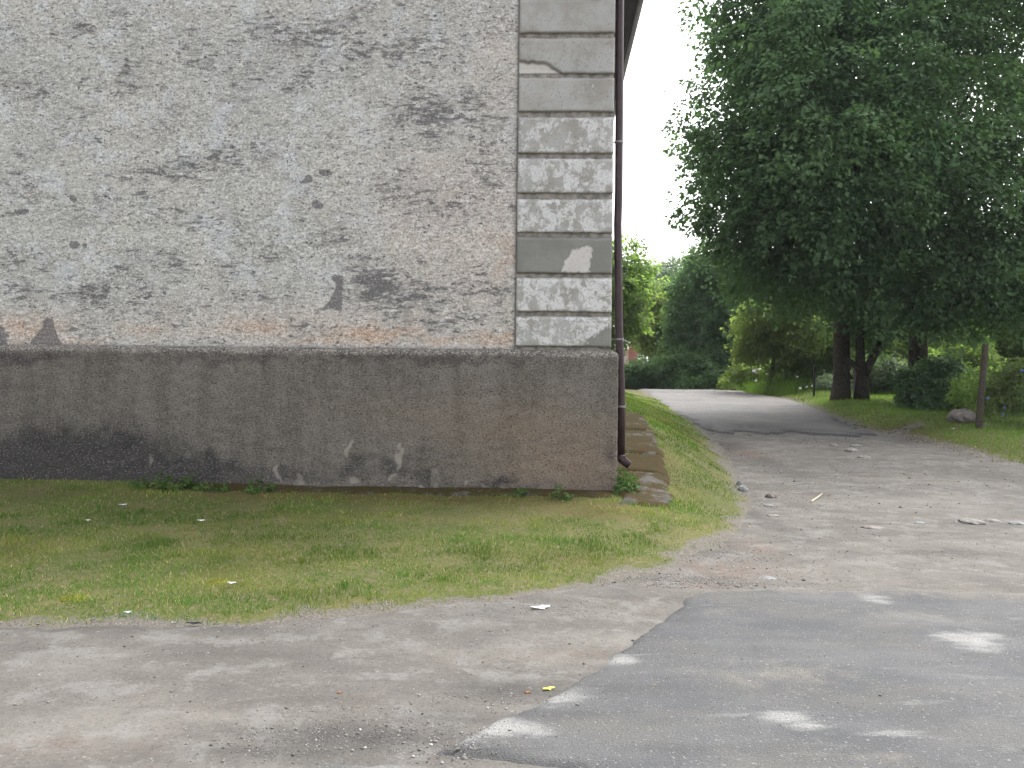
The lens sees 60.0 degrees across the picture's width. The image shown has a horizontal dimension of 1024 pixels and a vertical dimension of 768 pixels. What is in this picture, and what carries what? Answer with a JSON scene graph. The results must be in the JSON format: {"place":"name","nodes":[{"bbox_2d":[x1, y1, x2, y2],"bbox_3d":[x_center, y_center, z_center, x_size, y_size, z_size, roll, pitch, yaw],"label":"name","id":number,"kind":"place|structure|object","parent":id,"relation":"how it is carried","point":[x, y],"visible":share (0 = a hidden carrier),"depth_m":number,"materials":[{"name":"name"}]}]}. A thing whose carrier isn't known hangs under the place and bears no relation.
{"place":"outdoors","nodes":[
{"label":"outdoors","id":0,"kind":"place"},
{"bbox_2d":[273,764,426,767],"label":"old pavement","id":1,"kind":"structure","parent":0,"point":[350,766],"depth_m":3.66,"materials":[{"name":"grey asphalt"}]},
{"bbox_2d":[0,390,1023,767],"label":"dirt road","id":2,"kind":"structure","parent":0,"point":[148,708],"depth_m":5.37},
{"bbox_2d":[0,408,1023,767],"bbox_3d":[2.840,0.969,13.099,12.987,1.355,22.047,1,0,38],"label":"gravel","id":3,"kind":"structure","parent":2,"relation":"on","point":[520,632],"depth_m":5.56,"materials":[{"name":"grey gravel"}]},
{"bbox_2d":[531,605,549,608],"bbox_3d":[0.196,1.558,6.206,0.150,0.017,0.083,1,0,-17],"label":"paper scrap","id":4,"kind":"object","parent":2,"relation":"on","point":[542,606],"visible":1,"depth_m":6.20,"materials":[{"name":"white paper"}]},
{"bbox_2d":[737,485,748,491],"bbox_3d":[3.311,1.529,12.685,0.171,0.154,0.133,1,0,-2],"label":"embedded stone","id":5,"kind":"object","parent":2,"relation":"on","point":[741,488],"visible":0.66,"depth_m":12.64,"materials":[{"name":"grey stone"}]},
{"bbox_2d":[758,575,775,579],"bbox_3d":[2.112,1.613,7.318,0.166,0.052,0.119,1,0,13],"label":"embedded stone","id":6,"kind":"object","parent":2,"relation":"on","point":[766,577],"visible":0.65,"depth_m":7.30,"materials":[{"name":"grey stone"}]},
{"bbox_2d":[764,492,776,498],"bbox_3d":[3.531,1.550,12.112,0.152,0.145,0.152,1,0,-28],"label":"embedded stone","id":7,"kind":"object","parent":2,"relation":"on","point":[772,495],"visible":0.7,"depth_m":12.06,"materials":[{"name":"stone"}]},
{"bbox_2d":[766,514,778,516],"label":"embedded stone","id":8,"kind":"object","parent":2,"relation":"on","point":[772,515],"visible":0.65,"depth_m":10.52,"materials":[{"name":"grey stone"}]},
{"bbox_2d":[843,448,857,451],"bbox_3d":[6.904,1.367,18.102,0.288,0.128,0.249,1,0,-44],"label":"embedded stone","id":9,"kind":"object","parent":2,"relation":"on","point":[852,450],"visible":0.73,"depth_m":18.02,"materials":[{"name":"grey stone"}]},
{"bbox_2d":[848,444,861,446],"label":"embedded stone","id":10,"kind":"object","parent":2,"relation":"on","point":[855,445],"visible":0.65,"depth_m":18.77,"materials":[{"name":"grey stone"}]},
{"bbox_2d":[856,455,870,457],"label":"embedded stone","id":11,"kind":"object","parent":2,"relation":"on","point":[861,456],"visible":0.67,"depth_m":17.17,"materials":[{"name":"grey stone"}]},
{"bbox_2d":[860,525,883,529],"bbox_3d":[3.977,1.600,9.833,0.278,0.066,0.246,1,0,14],"label":"embedded stone","id":12,"kind":"object","parent":2,"relation":"on","point":[875,527],"visible":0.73,"depth_m":9.78,"materials":[{"name":"stone"}]},
{"bbox_2d":[912,521,925,523],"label":"embedded stone","id":13,"kind":"object","parent":2,"relation":"on","point":[919,522],"visible":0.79,"depth_m":10.23,"materials":[{"name":"grey stone"}]},
{"bbox_2d":[954,518,986,524],"bbox_3d":[5.324,1.618,10.323,0.355,0.113,0.296,1,0,-3],"label":"embedded stone","id":14,"kind":"object","parent":2,"relation":"on","point":[970,521],"visible":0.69,"depth_m":10.23,"materials":[{"name":"grey stone"}]},
{"bbox_2d":[981,519,1000,521],"bbox_3d":[5.669,1.629,10.508,0.230,0.071,0.169,1,0,10],"label":"embedded stone","id":15,"kind":"object","parent":2,"relation":"on","point":[991,520],"visible":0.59,"depth_m":10.46,"materials":[{"name":"grey stone"}]},
{"bbox_2d":[1007,521,1023,524],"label":"embedded stone","id":16,"kind":"object","parent":2,"relation":"on","point":[1015,522],"visible":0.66,"depth_m":10.28,"materials":[{"name":"grey stone"}]},
{"bbox_2d":[0,389,1023,628],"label":"ground","id":17,"kind":"structure","parent":0,"point":[741,507],"depth_m":8.38,"materials":[{"name":"green plant"}]},
{"bbox_2d":[57,594,91,601],"bbox_3d":[-3.127,1.524,6.354,0.212,0.041,0.212,1,0,0],"label":"moss patch","id":18,"kind":"object","parent":17,"relation":"on","point":[68,598],"visible":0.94,"depth_m":6.32,"materials":[{"name":"green plant"}]},
{"bbox_2d":[128,478,153,490],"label":"weed","id":19,"kind":"object","parent":17,"relation":"on","point":[134,485],"visible":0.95,"depth_m":10.77,"materials":[{"name":"green plant"}]},
{"bbox_2d":[151,471,183,492],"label":"weed","id":20,"kind":"object","parent":17,"relation":"on","point":[166,486],"visible":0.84,"depth_m":10.73,"materials":[{"name":"green plant"}]},
{"bbox_2d":[173,471,206,490],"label":"weed","id":21,"kind":"object","parent":17,"relation":"on","point":[189,483],"visible":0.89,"depth_m":10.85,"materials":[{"name":"green plant"}]},
{"bbox_2d":[203,481,228,492],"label":"weed","id":22,"kind":"object","parent":17,"relation":"on","point":[226,488],"visible":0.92,"depth_m":10.78,"materials":[{"name":"green plant"}]},
{"bbox_2d":[203,579,229,585],"bbox_3d":[-2.269,1.528,6.837,0.200,0.047,0.200,1,0,0],"label":"moss patch","id":23,"kind":"object","parent":17,"relation":"on","point":[217,581],"visible":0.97,"depth_m":6.81,"materials":[{"name":"green plant"}]},
{"bbox_2d":[245,476,275,494],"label":"weed","id":24,"kind":"object","parent":17,"relation":"on","point":[249,489],"visible":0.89,"depth_m":10.76,"materials":[{"name":"green plant"}]},
{"bbox_2d":[0,0,643,491],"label":"plaster building","id":25,"kind":"structure","parent":17,"relation":"on","point":[326,242],"depth_m":11.13,"materials":[{"name":"grey paint"}]},
{"bbox_2d":[186,483,617,497],"bbox_3d":[-1.346,1.325,10.924,5.547,0.138,0.736,1,0,3],"label":"concrete apron","id":26,"kind":"object","parent":17,"relation":"on","point":[285,488],"visible":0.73,"depth_m":10.84,"materials":[{"name":"grey concrete"}]},
{"bbox_2d":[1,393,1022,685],"bbox_3d":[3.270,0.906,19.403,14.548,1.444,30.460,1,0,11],"label":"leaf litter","id":27,"kind":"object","parent":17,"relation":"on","point":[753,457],"visible":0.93,"depth_m":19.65,"materials":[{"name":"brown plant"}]},
{"bbox_2d":[512,488,530,497],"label":"weed","id":28,"kind":"object","parent":17,"relation":"on","point":[518,490],"visible":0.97,"depth_m":10.62,"materials":[{"name":"green plant"}]},
{"bbox_2d":[549,484,573,501],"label":"weed","id":29,"kind":"object","parent":17,"relation":"on","point":[566,496],"visible":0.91,"depth_m":10.51,"materials":[{"name":"green plant"}]},
{"bbox_2d":[612,474,638,494],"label":"weed","id":30,"kind":"object","parent":17,"relation":"on","point":[619,486],"visible":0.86,"depth_m":10.84,"materials":[{"name":"green plant"}]},
{"bbox_2d":[609,468,641,491],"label":"weed","id":31,"kind":"object","parent":17,"relation":"on","point":[621,477],"visible":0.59,"depth_m":10.94,"materials":[{"name":"green plant"}]},
{"bbox_2d":[617,467,633,482],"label":"weed","id":32,"kind":"object","parent":17,"relation":"on","point":[624,475],"visible":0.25,"depth_m":11.30,"materials":[{"name":"green plant"}]},
{"bbox_2d":[611,322,647,363],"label":"house","id":33,"kind":"structure","parent":17,"relation":"on","point":[629,353],"depth_m":57.77,"materials":[{"name":"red brick"}]},
{"bbox_2d":[625,413,651,430],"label":"concrete slab","id":34,"kind":"structure","parent":17,"relation":"on","point":[633,421],"depth_m":14.51,"materials":[{"name":"brown concrete"}]},
{"bbox_2d":[611,233,668,355],"bbox_3d":[3.983,-3.053,37.087,4.637,6.792,4.649,1,0,31],"label":"leafy tree","id":35,"kind":"object","parent":17,"relation":"on","point":[635,276],"visible":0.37,"depth_m":36.41,"materials":[{"name":"green plant"}]},
{"bbox_2d":[617,453,668,476],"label":"concrete slab","id":36,"kind":"structure","parent":17,"relation":"on","point":[649,463],"depth_m":12.10,"materials":[{"name":"brown concrete"}]},
{"bbox_2d":[625,429,664,457],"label":"concrete slab","id":37,"kind":"structure","parent":17,"relation":"on","point":[636,438],"depth_m":13.08,"materials":[{"name":"brown concrete"}]},
{"bbox_2d":[617,471,674,507],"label":"concrete slab","id":38,"kind":"structure","parent":17,"relation":"on","point":[654,493],"depth_m":10.93,"materials":[{"name":"brown concrete"}]},
{"bbox_2d":[625,251,688,355],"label":"leafy tree","id":39,"kind":"object","parent":17,"relation":"on","point":[664,266],"visible":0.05,"depth_m":78.77,"materials":[{"name":"green plant"}]},
{"bbox_2d":[628,275,693,369],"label":"leafy tree","id":40,"kind":"object","parent":17,"relation":"on","point":[648,346],"visible":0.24,"depth_m":44.60,"materials":[{"name":"green plant"}]},
{"bbox_2d":[624,341,743,389],"bbox_3d":[7.059,-0.470,39.910,7.682,3.046,3.673,1,0,0],"label":"broad bush","id":41,"kind":"object","parent":17,"relation":"on","point":[685,370],"visible":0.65,"depth_m":39.32,"materials":[{"name":"green plant"}]},
{"bbox_2d":[654,235,803,386],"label":"leafy tree","id":42,"kind":"object","parent":17,"relation":"on","point":[695,317],"visible":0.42,"depth_m":40.96,"materials":[{"name":"green plant"}]},
{"bbox_2d":[716,359,765,389],"bbox_3d":[9.870,-0.369,37.282,1.947,2.022,3.843,1,0,43],"label":"flowering bush","id":43,"kind":"object","parent":17,"relation":"on","point":[735,373],"visible":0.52,"depth_m":36.64,"materials":[{"name":"green plant"}]},
{"bbox_2d":[731,378,774,392],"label":"tall grass clump","id":44,"kind":"object","parent":17,"relation":"on","point":[749,388],"visible":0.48,"depth_m":34.67,"materials":[{"name":"green plant"}]},
{"bbox_2d":[746,372,818,396],"bbox_3d":[9.899,-0.039,32.867,2.737,1.015,2.538,1,0,-21],"label":"tall grass clump","id":45,"kind":"object","parent":17,"relation":"on","point":[782,388],"visible":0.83,"depth_m":32.62,"materials":[{"name":"green plant"}]},
{"bbox_2d":[719,296,854,390],"bbox_3d":[10.669,-1.964,34.023,5.457,4.786,3.375,1,0,0],"label":"young tree","id":46,"kind":"object","parent":17,"relation":"on","point":[783,341],"visible":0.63,"depth_m":33.26,"materials":[{"name":"green plant"}]},
{"bbox_2d":[751,315,824,384],"bbox_3d":[12.925,-1.384,37.423,4.657,4.153,6.403,1,0,38],"label":"garden tree","id":47,"kind":"object","parent":17,"relation":"on","point":[777,360],"depth_m":36.88,"materials":[{"name":"green plant"}]},
{"bbox_2d":[754,339,853,389],"bbox_3d":[11.921,-0.785,34.094,5.271,3.003,2.812,1,0,-20],"label":"garden bush","id":48,"kind":"object","parent":17,"relation":"on","point":[808,367],"visible":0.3,"depth_m":33.45,"materials":[{"name":"green plant"}]},
{"bbox_2d":[813,365,814,395],"bbox_3d":[10.283,0.005,30.202,0.070,1.276,0.074,1,0,0],"label":"fence post","id":49,"kind":"object","parent":17,"relation":"on","point":[814,380],"visible":0.88,"depth_m":30.17,"materials":[{"name":"black metal"}]},
{"bbox_2d":[658,0,989,400],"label":"linden tree","id":50,"kind":"object","parent":17,"relation":"on","point":[791,227],"visible":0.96,"depth_m":22.81,"materials":[{"name":"green plant"}]},
{"bbox_2d":[853,368,855,396],"bbox_3d":[10.981,0.089,28.364,0.166,1.185,0.158,1,0,0],"label":"fence post","id":51,"kind":"object","parent":17,"relation":"on","point":[854,375],"visible":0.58,"depth_m":28.31,"materials":[{"name":"grey wood"}]},
{"bbox_2d":[809,269,908,399],"bbox_3d":[11.382,-1.774,28.504,4.023,4.776,3.596,1,0,29],"label":"forked tree","id":52,"kind":"object","parent":17,"relation":"on","point":[861,366],"visible":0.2,"depth_m":28.02,"materials":[{"name":"green plant"}]},
{"bbox_2d":[810,351,907,393],"bbox_3d":[12.489,-0.316,31.255,3.847,2.101,2.156,1,0,23],"label":"garden bush","id":53,"kind":"object","parent":17,"relation":"on","point":[887,371],"visible":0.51,"depth_m":30.72,"materials":[{"name":"green plant"}]},
{"bbox_2d":[850,334,907,384],"bbox_3d":[14.035,-1.045,33.385,3.507,3.395,4.007,1,0,0],"label":"garden bush","id":54,"kind":"object","parent":17,"relation":"on","point":[901,356],"visible":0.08,"depth_m":32.73,"materials":[{"name":"green plant"}]},
{"bbox_2d":[820,0,1023,368],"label":"linden tree","id":55,"kind":"object","parent":17,"relation":"on","point":[980,253],"visible":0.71,"depth_m":23.49,"materials":[{"name":"green plant"}]},
{"bbox_2d":[887,352,976,410],"bbox_3d":[12.169,0.145,25.634,2.503,2.195,2.214,1,0,0],"label":"bush","id":56,"kind":"object","parent":17,"relation":"on","point":[926,384],"visible":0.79,"depth_m":25.21,"materials":[{"name":"green plant"}]},
{"bbox_2d":[946,408,975,422],"bbox_3d":[11.190,0.820,22.071,0.730,0.423,0.518,1,0,-1],"label":"boulder","id":57,"kind":"object","parent":17,"relation":"on","point":[964,415],"visible":0.9,"depth_m":21.91,"materials":[{"name":"stone"}]},
{"bbox_2d":[899,273,1023,364],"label":"garden tree","id":58,"kind":"object","parent":17,"relation":"on","point":[929,345],"visible":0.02,"depth_m":32.07,"materials":[{"name":"green plant"}]},
{"bbox_2d":[928,326,1007,388],"bbox_3d":[13.941,-0.412,27.113,2.737,3.089,4.048,1,0,0],"label":"garden bush","id":59,"kind":"object","parent":17,"relation":"on","point":[972,356],"visible":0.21,"depth_m":26.87,"materials":[{"name":"green plant"}]},
{"bbox_2d":[940,356,1023,421],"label":"garden bush","id":60,"kind":"object","parent":17,"relation":"on","point":[1001,381],"visible":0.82,"depth_m":22.10,"materials":[{"name":"green plant"}]},
{"bbox_2d":[975,344,988,428],"bbox_3d":[11.073,0.156,20.914,0.289,2.204,0.158,1,0,0],"label":"fence post","id":61,"kind":"object","parent":17,"relation":"on","point":[981,392],"visible":0.88,"depth_m":20.86,"materials":[{"name":"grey wood"}]},
{"bbox_2d":[973,269,1023,389],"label":"garden tree","id":62,"kind":"object","parent":17,"relation":"on","point":[1013,349],"visible":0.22,"depth_m":30.19,"materials":[{"name":"green plant"}]},
{"bbox_2d":[979,358,1023,427],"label":"wire fence","id":63,"kind":"object","parent":17,"relation":"on","point":[1017,386],"visible":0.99,"depth_m":20.81,"materials":[{"name":"grey metal"}]},
{"bbox_2d":[436,589,1023,767],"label":"asphalt pavement","id":64,"kind":"structure","parent":0,"point":[798,617],"depth_m":4.54,"materials":[{"name":"grey asphalt"}]},
{"bbox_2d":[639,389,877,436],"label":"asphalt road","id":65,"kind":"structure","parent":0,"point":[719,410],"depth_m":24.98,"materials":[{"name":"grey asphalt"}]},
{"bbox_2d":[612,0,1023,285],"label":"sky","id":66,"kind":"structure","parent":0,"point":[659,56],"materials":[{"name":"white"}]},
{"bbox_2d":[752,387,1023,463],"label":"verge grass","id":67,"kind":"structure","parent":0,"point":[876,403],"depth_m":23.17,"materials":[{"name":"green plant"}]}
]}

